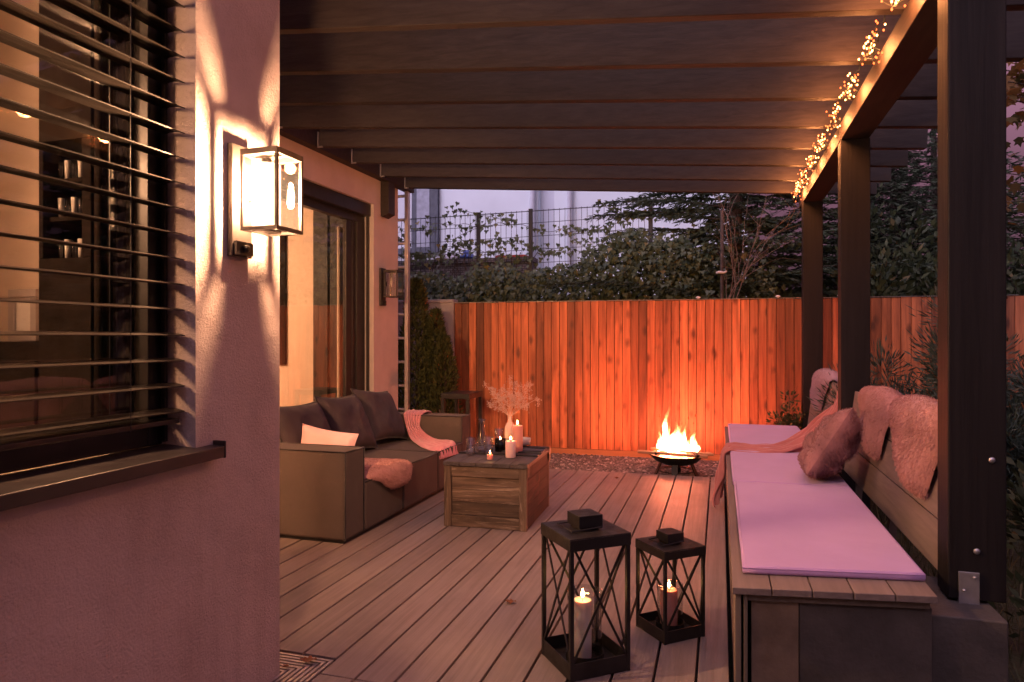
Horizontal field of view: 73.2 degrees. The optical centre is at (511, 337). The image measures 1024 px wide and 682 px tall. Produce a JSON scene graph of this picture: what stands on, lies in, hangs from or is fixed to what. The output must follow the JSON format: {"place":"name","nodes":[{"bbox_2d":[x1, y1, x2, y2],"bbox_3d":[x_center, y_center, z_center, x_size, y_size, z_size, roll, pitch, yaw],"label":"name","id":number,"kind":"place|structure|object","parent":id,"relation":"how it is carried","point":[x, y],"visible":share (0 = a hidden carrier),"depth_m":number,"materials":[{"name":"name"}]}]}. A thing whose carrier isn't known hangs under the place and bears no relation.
{"place":"outdoors","nodes":[
{"label":"outdoors","id":0,"kind":"place"},
{"bbox_2d":[313,211,342,401],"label":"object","id":1,"kind":"object","parent":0,"point":[324,305],"visible":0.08,"depth_m":7.67,"materials":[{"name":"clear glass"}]},
{"bbox_2d":[398,189,746,298],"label":"neighbour building","id":2,"kind":"structure","parent":0,"point":[430,202],"depth_m":17.79,"materials":[{"name":"white plastic"}]},
{"bbox_2d":[398,189,438,254],"bbox_3d":[-3.059,-4.950,18.662,2.350,5.400,0.230,0,0,17],"label":"window","id":3,"kind":"structure","parent":2,"relation":"in","point":[424,201],"depth_m":18.32,"materials":[{"name":"grey glass"}]},
{"bbox_2d":[725,487,1023,681],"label":"ground","id":4,"kind":"structure","parent":0,"point":[1015,656],"depth_m":3.91,"materials":[{"name":"soil"}]},
{"bbox_2d":[0,0,397,681],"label":"house","id":5,"kind":"structure","parent":4,"relation":"on","point":[146,554],"depth_m":2.38,"materials":[{"name":"paint"}]},
{"bbox_2d":[0,341,38,437],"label":"dresser","id":6,"kind":"object","parent":5,"relation":"on","point":[22,381],"visible":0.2,"depth_m":2.41,"materials":[{"name":"brown wood"}]},
{"bbox_2d":[8,289,38,340],"bbox_3d":[-1.822,-0.083,2.579,0.140,0.194,0.025,0,0,17],"label":"picture frame","id":7,"kind":"object","parent":6,"relation":"on","point":[23,316],"visible":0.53,"depth_m":2.57,"materials":[{"name":"metal"}]},
{"bbox_2d":[39,0,93,431],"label":"cabinet","id":8,"kind":"object","parent":5,"relation":"on","point":[59,317],"visible":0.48,"depth_m":2.34,"materials":[{"name":"brown wood"}]},
{"bbox_2d":[58,198,63,216],"bbox_3d":[-1.574,-0.451,2.408,0.021,0.069,0.021,0,0,17],"label":"tumbler","id":9,"kind":"object","parent":8,"relation":"on","point":[60,203],"visible":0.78,"depth_m":2.40,"materials":[{"name":"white glass"}]},
{"bbox_2d":[64,160,70,177],"bbox_3d":[-1.545,-0.581,2.399,0.021,0.069,0.021,0,0,17],"label":"tumbler","id":10,"kind":"object","parent":8,"relation":"on","point":[67,164],"visible":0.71,"depth_m":2.39,"materials":[{"name":"white glass"}]},
{"bbox_2d":[64,239,70,257],"bbox_3d":[-1.545,-0.305,2.399,0.021,0.069,0.021,0,0,17],"label":"tumbler","id":11,"kind":"object","parent":8,"relation":"on","point":[67,251],"visible":0.75,"depth_m":2.39,"materials":[{"name":"white ceramic"}]},
{"bbox_2d":[71,197,77,212],"bbox_3d":[-1.516,-0.451,2.391,0.021,0.069,0.021,0,0,17],"label":"tumbler","id":12,"kind":"object","parent":8,"relation":"on","point":[74,204],"visible":0.71,"depth_m":2.38,"materials":[{"name":"white glass"}]},
{"bbox_2d":[78,161,81,176],"bbox_3d":[-1.488,-0.581,2.382,0.021,0.069,0.021,0,0,17],"label":"tumbler","id":13,"kind":"object","parent":8,"relation":"on","point":[79,168],"visible":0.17,"depth_m":2.37,"materials":[{"name":"clear glass"}]},
{"bbox_2d":[78,239,81,256],"bbox_3d":[-1.488,-0.305,2.382,0.021,0.069,0.021,0,0,17],"label":"tumbler","id":14,"kind":"object","parent":8,"relation":"on","point":[79,249],"visible":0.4,"depth_m":2.37,"materials":[{"name":"white ceramic"}]},
{"bbox_2d":[0,0,161,473],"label":"window","id":15,"kind":"structure","parent":5,"relation":"in","point":[146,294],"depth_m":2.32,"materials":[{"name":"metal"}]},
{"bbox_2d":[0,0,184,450],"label":"venetian blind","id":16,"kind":"object","parent":5,"relation":"attached to","point":[163,26],"visible":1,"depth_m":2.06,"materials":[{"name":"metal"}]},
{"bbox_2d":[94,0,132,424],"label":"curtain","id":17,"kind":"object","parent":5,"relation":"hanging from","point":[119,289],"visible":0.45,"depth_m":2.32,"materials":[{"name":"brown fabric"}]},
{"bbox_2d":[227,143,302,258],"bbox_3d":[-0.903,-0.497,2.532,0.204,0.406,0.168,0,0,17],"label":"wall lamp","id":18,"kind":"object","parent":5,"relation":"attached to","point":[241,197],"visible":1,"depth_m":2.50,"materials":[{"name":"metal"}]},
{"bbox_2d":[280,236,286,364],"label":"wall panel","id":19,"kind":"structure","parent":5,"relation":"attached to","point":[283,300],"depth_m":8.10,"materials":[{"name":"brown wood"}]},
{"bbox_2d":[280,189,364,396],"bbox_3d":[-2.219,0.000,5.775,0.092,2.700,3.873,0,0,17],"label":"sliding door","id":20,"kind":"structure","parent":5,"relation":"in","point":[353,224],"depth_m":7.39,"materials":[{"name":"metal"}]},
{"bbox_2d":[337,226,342,396],"bbox_3d":[-1.843,0.060,7.488,0.054,2.500,0.194,0,0,17],"label":"curtain","id":21,"kind":"object","parent":5,"relation":"hanging from","point":[339,311],"visible":0.37,"depth_m":7.40,"materials":[{"name":"fabric"}]},
{"bbox_2d":[379,268,402,305],"bbox_3d":[-1.357,-0.568,7.760,0.212,0.422,0.175,0,0,17],"label":"wall lamp","id":22,"kind":"object","parent":5,"relation":"attached to","point":[383,284],"visible":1,"depth_m":7.73,"materials":[{"name":"metal"}]},
{"bbox_2d":[398,191,409,411],"bbox_3d":[-1.459,-0.250,8.346,0.464,3.400,0.065,0,0,17],"label":"ladder","id":23,"kind":"object","parent":4,"relation":"on","point":[406,290],"visible":0.23,"depth_m":8.26,"materials":[{"name":"metal"}]},
{"bbox_2d":[398,299,457,412],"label":"garden wall","id":24,"kind":"structure","parent":4,"relation":"on","point":[447,306],"depth_m":8.90,"materials":[{"name":"concrete"}]},
{"bbox_2d":[398,257,537,301],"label":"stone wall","id":25,"kind":"structure","parent":4,"relation":"on","point":[461,270],"depth_m":11.16,"materials":[{"name":"grey stone"}]},
{"bbox_2d":[433,254,463,259],"bbox_3d":[-1.049,-1.343,11.432,0.622,0.131,0.284,0,0,17],"label":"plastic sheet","id":26,"kind":"object","parent":25,"relation":"on","point":[446,257],"visible":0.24,"depth_m":11.30,"materials":[{"name":"white plastic"}]},
{"bbox_2d":[459,250,475,258],"bbox_3d":[-0.727,-1.367,11.287,0.283,0.147,0.254,0,0,17],"label":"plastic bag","id":27,"kind":"object","parent":25,"relation":"on","point":[466,257],"visible":0.45,"depth_m":11.21,"materials":[{"name":"blue plastic"}]},
{"bbox_2d":[398,201,652,298],"bbox_3d":[-0.706,-0.248,10.638,5.703,3.397,0.059,0,0,17],"label":"fence","id":28,"kind":"object","parent":4,"relation":"on","point":[530,236],"visible":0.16,"depth_m":10.32,"materials":[{"name":"metal"}]},
{"bbox_2d":[398,199,830,304],"bbox_3d":[0.735,-0.971,10.118,7.230,2.252,1.361,0,0,17],"label":"ivy","id":29,"kind":"object","parent":28,"relation":"attached to","point":[479,282],"visible":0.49,"depth_m":9.89,"materials":[{"name":"green plant"}]},
{"bbox_2d":[549,453,725,495],"bbox_3d":[0.945,1.438,7.622,4.900,0.001,2.060,0,0,17],"label":"gravel bed","id":30,"kind":"object","parent":4,"relation":"on","point":[629,461],"visible":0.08,"depth_m":7.75,"materials":[{"name":"grey gravel"}]},
{"bbox_2d":[398,276,442,411],"bbox_3d":[-1.212,0.342,8.576,0.727,2.217,0.786,0,0,17],"label":"clipped conifer","id":31,"kind":"object","parent":30,"relation":"on","point":[422,305],"visible":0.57,"depth_m":8.44,"materials":[{"name":"green plant"}]},
{"bbox_2d":[415,307,454,412],"bbox_3d":[-0.928,0.526,8.528,0.586,1.849,0.618,0,0,40],"label":"clipped conifer","id":32,"kind":"object","parent":30,"relation":"on","point":[434,315],"visible":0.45,"depth_m":8.43,"materials":[{"name":"green plant"}]},
{"bbox_2d":[429,331,465,413],"bbox_3d":[-0.830,0.681,8.399,0.528,1.540,0.527,0,0,17],"label":"clipped conifer","id":33,"kind":"object","parent":30,"relation":"on","point":[446,348],"visible":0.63,"depth_m":8.33,"materials":[{"name":"green plant"}]},
{"bbox_2d":[441,390,482,443],"bbox_3d":[-0.574,1.040,7.956,0.340,0.820,0.460,0,0,17],"label":"side table","id":34,"kind":"object","parent":30,"relation":"on","point":[456,395],"visible":0.58,"depth_m":7.95,"materials":[{"name":"black paint"}]},
{"bbox_2d":[649,450,701,478],"bbox_3d":[1.669,1.314,7.080,0.609,0.251,0.570,0,0,17],"label":"fire bowl","id":35,"kind":"object","parent":30,"relation":"on","point":[676,463],"visible":0.69,"depth_m":6.91,"materials":[{"name":"black metal"}]},
{"bbox_2d":[637,450,707,458],"bbox_3d":[1.611,1.175,6.941,0.692,0.047,0.050,0,0,20],"label":"log","id":36,"kind":"object","parent":35,"relation":"on","point":[671,454],"visible":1,"depth_m":6.92,"materials":[{"name":"brown wood"}]},
{"bbox_2d":[656,418,699,452],"bbox_3d":[1.698,0.910,7.059,0.443,0.586,0.230,0,0,17],"label":"fire","id":37,"kind":"object","parent":35,"relation":"on","point":[675,442],"visible":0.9,"depth_m":7.04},
{"bbox_2d":[650,447,713,455],"bbox_3d":[1.717,1.155,6.982,0.642,0.039,0.040,0,0,28],"label":"log","id":38,"kind":"object","parent":35,"relation":"on","point":[686,452],"visible":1,"depth_m":6.93,"materials":[{"name":"brown wood"}]},
{"bbox_2d":[766,390,808,429],"bbox_3d":[3.004,0.980,7.429,0.576,0.947,0.442,0,0,-45],"label":"leafy shrub","id":39,"kind":"object","parent":30,"relation":"on","point":[786,419],"visible":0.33,"depth_m":7.38,"materials":[{"name":"green plant"}]},
{"bbox_2d":[568,481,729,681],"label":"deck base","id":40,"kind":"object","parent":4,"relation":"on","point":[697,664],"visible":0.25,"depth_m":3.58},
{"bbox_2d":[280,469,728,681],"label":"deck","id":41,"kind":"structure","parent":40,"relation":"on","point":[419,592],"depth_m":3.67,"materials":[{"name":"brown wood"}]},
{"bbox_2d":[269,652,333,681],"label":"drain grate","id":42,"kind":"object","parent":41,"relation":"on","point":[297,669],"visible":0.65,"depth_m":2.81,"materials":[{"name":"metal"}]},
{"bbox_2d":[300,655,316,661],"bbox_3d":[-0.847,1.338,2.867,0.070,0.015,0.057,0,0,-6],"label":"dry leaf","id":43,"kind":"object","parent":42,"relation":"on","point":[308,659],"visible":1,"depth_m":2.87,"materials":[{"name":"brown plant"}]},
{"bbox_2d":[280,412,469,543],"bbox_3d":[-1.239,1.040,5.736,1.050,0.619,2.338,0,0,17],"label":"sofa","id":44,"kind":"object","parent":41,"relation":"on","point":[331,493],"visible":0.58,"depth_m":4.61,"materials":[{"name":"fabric"}]},
{"bbox_2d":[280,401,330,442],"bbox_3d":[-1.578,0.740,5.260,0.298,0.495,0.700,0,0,17],"label":"sofa cushion","id":45,"kind":"object","parent":44,"relation":"on","point":[293,419],"visible":0.36,"depth_m":5.13,"materials":[{"name":"fabric"}]},
{"bbox_2d":[301,424,358,445],"bbox_3d":[-1.337,0.820,4.947,0.501,0.384,0.160,0,0,17],"label":"throw pillow","id":46,"kind":"object","parent":44,"relation":"on","point":[312,435],"visible":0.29,"depth_m":4.91,"materials":[{"name":"white fabric"}]},
{"bbox_2d":[314,394,377,447],"bbox_3d":[-1.397,0.728,5.853,0.299,0.503,0.669,0,0,17],"label":"sofa cushion","id":47,"kind":"object","parent":44,"relation":"on","point":[346,414],"visible":0.75,"depth_m":5.78,"materials":[{"name":"fabric"}]},
{"bbox_2d":[351,388,408,440],"bbox_3d":[-1.224,0.720,6.428,0.326,0.525,0.701,0,0,17],"label":"sofa cushion","id":48,"kind":"object","parent":44,"relation":"on","point":[385,419],"visible":0.89,"depth_m":6.30,"materials":[{"name":"fabric"}]},
{"bbox_2d":[365,457,412,489],"bbox_3d":[-1.085,1.011,5.108,0.575,0.213,0.698,0,0,17],"label":"fur throw","id":49,"kind":"object","parent":44,"relation":"on","point":[392,473],"visible":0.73,"depth_m":5.04,"materials":[{"name":"fur"}]},
{"bbox_2d":[404,409,458,458],"bbox_3d":[-0.753,0.890,6.466,0.374,0.368,1.041,0,0,-25],"label":"throw blanket","id":50,"kind":"object","parent":44,"relation":"on","point":[419,436],"visible":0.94,"depth_m":6.48,"materials":[{"name":"pink fabric"}]},
{"bbox_2d":[443,444,550,531],"bbox_3d":[-0.093,1.113,5.236,0.624,0.475,0.790,0,0,15],"label":"wooden chest","id":51,"kind":"object","parent":41,"relation":"on","point":[519,483],"visible":0.93,"depth_m":4.90,"materials":[{"name":"brown wood"}]},
{"bbox_2d":[476,419,487,450],"bbox_3d":[-0.233,0.761,5.390,0.100,0.245,0.100,0,0,17],"label":"carafe","id":52,"kind":"object","parent":51,"relation":"on","point":[481,439],"visible":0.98,"depth_m":5.39,"materials":[{"name":"clear glass"}]},
{"bbox_2d":[487,452,492,459],"bbox_3d":[-0.160,0.852,4.997,0.042,0.064,0.042,0,0,17],"label":"tea light","id":53,"kind":"object","parent":51,"relation":"on","point":[489,456],"visible":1,"depth_m":4.98,"materials":[{"name":"pink wax"}]},
{"bbox_2d":[495,437,505,451],"bbox_3d":[-0.091,0.826,5.356,0.086,0.116,0.086,0,0,17],"label":"candle jar","id":54,"kind":"object","parent":51,"relation":"on","point":[500,444],"visible":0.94,"depth_m":5.32,"materials":[{"name":"black glass"}]},
{"bbox_2d":[504,416,513,439],"bbox_3d":[-0.017,0.753,5.459,0.086,0.260,0.086,0,0,17],"label":"vase","id":55,"kind":"object","parent":51,"relation":"on","point":[508,430],"visible":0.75,"depth_m":5.43,"materials":[{"name":"white ceramic"}]},
{"bbox_2d":[482,376,541,415],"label":"dried flowers","id":56,"kind":"object","parent":55,"relation":"in","point":[511,404],"visible":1,"depth_m":5.46,"materials":[{"name":"beige plant"}]},
{"bbox_2d":[505,437,515,457],"bbox_3d":[-0.011,0.805,5.086,0.076,0.156,0.076,0,0,17],"label":"pillar candle","id":57,"kind":"object","parent":51,"relation":"on","point":[510,448],"visible":1,"depth_m":5.05,"materials":[{"name":"white wax"}]},
{"bbox_2d":[502,447,546,453],"bbox_3d":[0.097,0.875,5.381,0.315,0.016,0.220,0,0,15],"label":"serving board","id":58,"kind":"object","parent":51,"relation":"on","point":[538,450],"visible":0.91,"depth_m":5.33,"materials":[{"name":"wood"}]},
{"bbox_2d":[512,420,522,452],"bbox_3d":[0.041,0.761,5.323,0.084,0.245,0.084,0,0,17],"label":"pillar candle","id":59,"kind":"object","parent":58,"relation":"on","point":[517,433],"visible":0.93,"depth_m":5.29,"materials":[{"name":"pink wax"}]},
{"bbox_2d":[523,437,530,445],"bbox_3d":[0.087,0.844,5.598,0.136,0.055,0.136,0,0,17],"label":"bowl","id":60,"kind":"object","parent":51,"relation":"on","point":[526,440],"visible":0.45,"depth_m":5.55,"materials":[{"name":"white ceramic"}]},
{"bbox_2d":[541,508,630,681],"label":"lantern","id":61,"kind":"object","parent":41,"relation":"on","point":[582,530],"visible":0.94,"depth_m":2.80,"materials":[{"name":"black metal"}]},
{"bbox_2d":[574,588,591,657],"bbox_3d":[0.293,1.188,2.873,0.076,0.286,0.076,0,0,17],"label":"pillar candle","id":62,"kind":"object","parent":61,"relation":"in","point":[582,610],"visible":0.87,"depth_m":2.84,"materials":[{"name":"beige wax"}]},
{"bbox_2d":[635,528,705,644],"bbox_3d":[0.726,1.120,3.171,0.226,0.460,0.226,0,0,-24],"label":"lantern","id":63,"kind":"object","parent":41,"relation":"on","point":[665,545],"visible":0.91,"depth_m":3.11,"materials":[{"name":"black metal"}]},
{"bbox_2d":[660,582,676,625],"bbox_3d":[0.721,1.224,3.172,0.078,0.215,0.078,0,0,17],"label":"pillar candle","id":64,"kind":"object","parent":63,"relation":"in","point":[671,600],"visible":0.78,"depth_m":3.14,"materials":[{"name":"white wax"}]},
{"bbox_2d":[280,0,1023,604],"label":"pergola","id":65,"kind":"object","parent":4,"relation":"on","point":[692,96],"visible":0.81,"depth_m":4.42,"materials":[{"name":"wood"}]},
{"bbox_2d":[791,0,905,201],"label":"string lights","id":66,"kind":"object","parent":65,"relation":"hanging from","point":[853,80],"visible":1,"depth_m":4.34,"materials":[{"name":"metal"}]},
{"bbox_2d":[716,209,726,298],"bbox_3d":[2.699,-0.100,8.885,0.142,3.100,0.072,0,0,17],"label":"garden pole","id":67,"kind":"object","parent":4,"relation":"on","point":[721,272],"visible":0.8,"depth_m":8.88,"materials":[{"name":"grey metal"}]},
{"bbox_2d":[540,192,937,303],"bbox_3d":[3.206,-1.871,10.299,5.086,6.645,3.314,0,0,17],"label":"conifer tree","id":68,"kind":"object","parent":4,"relation":"on","point":[699,201],"visible":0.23,"depth_m":9.45,"materials":[{"name":"green plant"}]},
{"bbox_2d":[454,294,1023,460],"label":"wooden fence","id":69,"kind":"object","parent":4,"relation":"on","point":[623,378],"visible":0.58,"depth_m":8.26,"materials":[{"name":"wood"}]},
{"bbox_2d":[707,193,800,298],"bbox_3d":[3.129,-0.501,8.688,1.423,3.905,2.262,0,0,17],"label":"bare shrub","id":70,"kind":"object","parent":4,"relation":"on","point":[735,285],"visible":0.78,"depth_m":8.79,"materials":[{"name":"brown plant"}]},
{"bbox_2d":[725,381,937,681],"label":"bench","id":71,"kind":"object","parent":4,"relation":"on","point":[787,628],"visible":0.5,"depth_m":2.53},
{"bbox_2d":[712,392,837,507],"bbox_3d":[2.119,0.828,5.462,1.124,0.947,0.489,0,0,6],"label":"blanket","id":72,"kind":"object","parent":71,"relation":"on","point":[792,443],"visible":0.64,"depth_m":5.39,"materials":[{"name":"fabric"}]},
{"bbox_2d":[728,424,848,486],"bbox_3d":[2.102,0.893,5.563,0.661,0.038,2.936,0,0,17],"label":"bench mattress","id":73,"kind":"object","parent":71,"relation":"on","point":[751,466],"visible":0.69,"depth_m":4.88,"materials":[{"name":"fabric"}]},
{"bbox_2d":[809,368,837,411],"bbox_3d":[2.880,0.480,6.312,0.285,0.402,0.887,0,0,17],"label":"fur throw","id":74,"kind":"object","parent":71,"relation":"on","point":[819,375],"visible":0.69,"depth_m":6.14,"materials":[{"name":"fur"}]},
{"bbox_2d":[797,407,861,479],"bbox_3d":[1.992,0.687,4.308,0.410,0.556,0.607,0,0,17],"label":"plush pillow","id":75,"kind":"object","parent":71,"relation":"on","point":[831,444],"visible":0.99,"depth_m":4.11,"materials":[{"name":"fabric"}]},
{"bbox_2d":[734,481,925,580],"bbox_3d":[1.439,0.894,3.357,0.655,0.036,1.662,0,0,17],"label":"bench mattress","id":76,"kind":"object","parent":71,"relation":"on","point":[810,530],"visible":1,"depth_m":3.05,"materials":[{"name":"fabric"}]},
{"bbox_2d":[857,385,901,460],"bbox_3d":[2.224,0.500,4.153,0.267,0.428,0.855,0,0,17],"label":"fur throw","id":77,"kind":"object","parent":71,"relation":"on","point":[874,402],"visible":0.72,"depth_m":3.94,"materials":[{"name":"fur"}]},
{"bbox_2d":[887,394,937,499],"bbox_3d":[1.962,0.501,3.281,0.284,0.448,0.941,0,0,17],"label":"fur throw","id":78,"kind":"object","parent":71,"relation":"on","point":[913,421],"visible":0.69,"depth_m":3.09,"materials":[{"name":"fur"}]},
{"bbox_2d":[750,182,937,299],"bbox_3d":[4.578,-0.369,9.267,3.670,3.654,3.327,0,0,17],"label":"broad tree","id":79,"kind":"object","parent":4,"relation":"on","point":[880,284],"visible":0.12,"depth_m":9.07,"materials":[{"name":"green plant"}]},
{"bbox_2d":[769,176,936,294],"bbox_3d":[4.932,-1.021,10.509,3.805,5.664,3.947,0,0,17],"label":"conifer tree","id":80,"kind":"object","parent":4,"relation":"on","point":[878,226],"visible":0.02,"depth_m":10.13,"materials":[{"name":"green plant"}]},
{"bbox_2d":[823,147,937,295],"bbox_3d":[6.199,-0.791,10.952,3.893,5.314,4.174,0,0,17],"label":"conifer tree","id":81,"kind":"object","parent":4,"relation":"on","point":[905,191],"visible":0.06,"depth_m":10.68,"materials":[{"name":"green plant"}]},
{"bbox_2d":[806,265,1023,510],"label":"pine bush","id":82,"kind":"object","parent":4,"relation":"on","point":[1013,451],"visible":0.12,"depth_m":5.35,"materials":[{"name":"green plant"}]},
{"bbox_2d":[837,129,1022,292],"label":"conifer tree","id":83,"kind":"object","parent":4,"relation":"on","point":[932,158],"visible":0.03,"depth_m":11.82,"materials":[{"name":"green plant"}]},
{"bbox_2d":[899,173,1023,358],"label":"broad tree","id":84,"kind":"object","parent":4,"relation":"on","point":[1018,286],"visible":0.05,"depth_m":8.13,"materials":[{"name":"green plant"}]},
{"bbox_2d":[908,150,1023,295],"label":"conifer tree","id":85,"kind":"object","parent":4,"relation":"on","point":[1018,228],"visible":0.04,"depth_m":9.06,"materials":[{"name":"green plant"}]},
{"bbox_2d":[925,576,1007,681],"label":"concrete block","id":86,"kind":"structure","parent":4,"relation":"on","point":[969,642],"depth_m":2.50,"materials":[{"name":"grey concrete"}]},
{"bbox_2d":[988,568,1023,637],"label":"leafy shrub","id":87,"kind":"object","parent":4,"relation":"on","point":[1017,600],"visible":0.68,"depth_m":3.15,"materials":[{"name":"green plant"}]},
{"bbox_2d":[1006,456,1023,568],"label":"leafy shrub","id":88,"kind":"object","parent":4,"relation":"on","point":[1017,508],"visible":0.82,"depth_m":3.99,"materials":[{"name":"green plant"}]},
{"bbox_2d":[1006,156,1023,269],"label":"conifer tree","id":89,"kind":"object","parent":4,"relation":"on","point":[1015,179],"visible":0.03,"depth_m":10.37,"materials":[{"name":"green plant"}]},
{"bbox_2d":[1006,362,1023,492],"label":"leafy shrub","id":90,"kind":"object","parent":4,"relation":"on","point":[1014,367],"visible":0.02,"depth_m":6.34,"materials":[{"name":"green plant"}]},
{"bbox_2d":[1006,400,1023,463],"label":"leafy shrub","id":91,"kind":"object","parent":4,"relation":"on","point":[1014,431],"visible":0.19,"depth_m":5.16,"materials":[{"name":"green plant"}]},
{"bbox_2d":[1006,59,1023,225],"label":"maple tree","id":92,"kind":"object","parent":4,"relation":"on","point":[1014,83],"visible":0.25,"depth_m":6.67,"materials":[{"name":"green plant"}]},
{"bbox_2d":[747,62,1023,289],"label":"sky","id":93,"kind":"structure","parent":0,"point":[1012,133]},
{"bbox_2d":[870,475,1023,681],"bbox_3d":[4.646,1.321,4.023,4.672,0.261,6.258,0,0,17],"label":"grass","id":94,"kind":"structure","parent":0,"point":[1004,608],"depth_m":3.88,"materials":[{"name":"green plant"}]}
]}

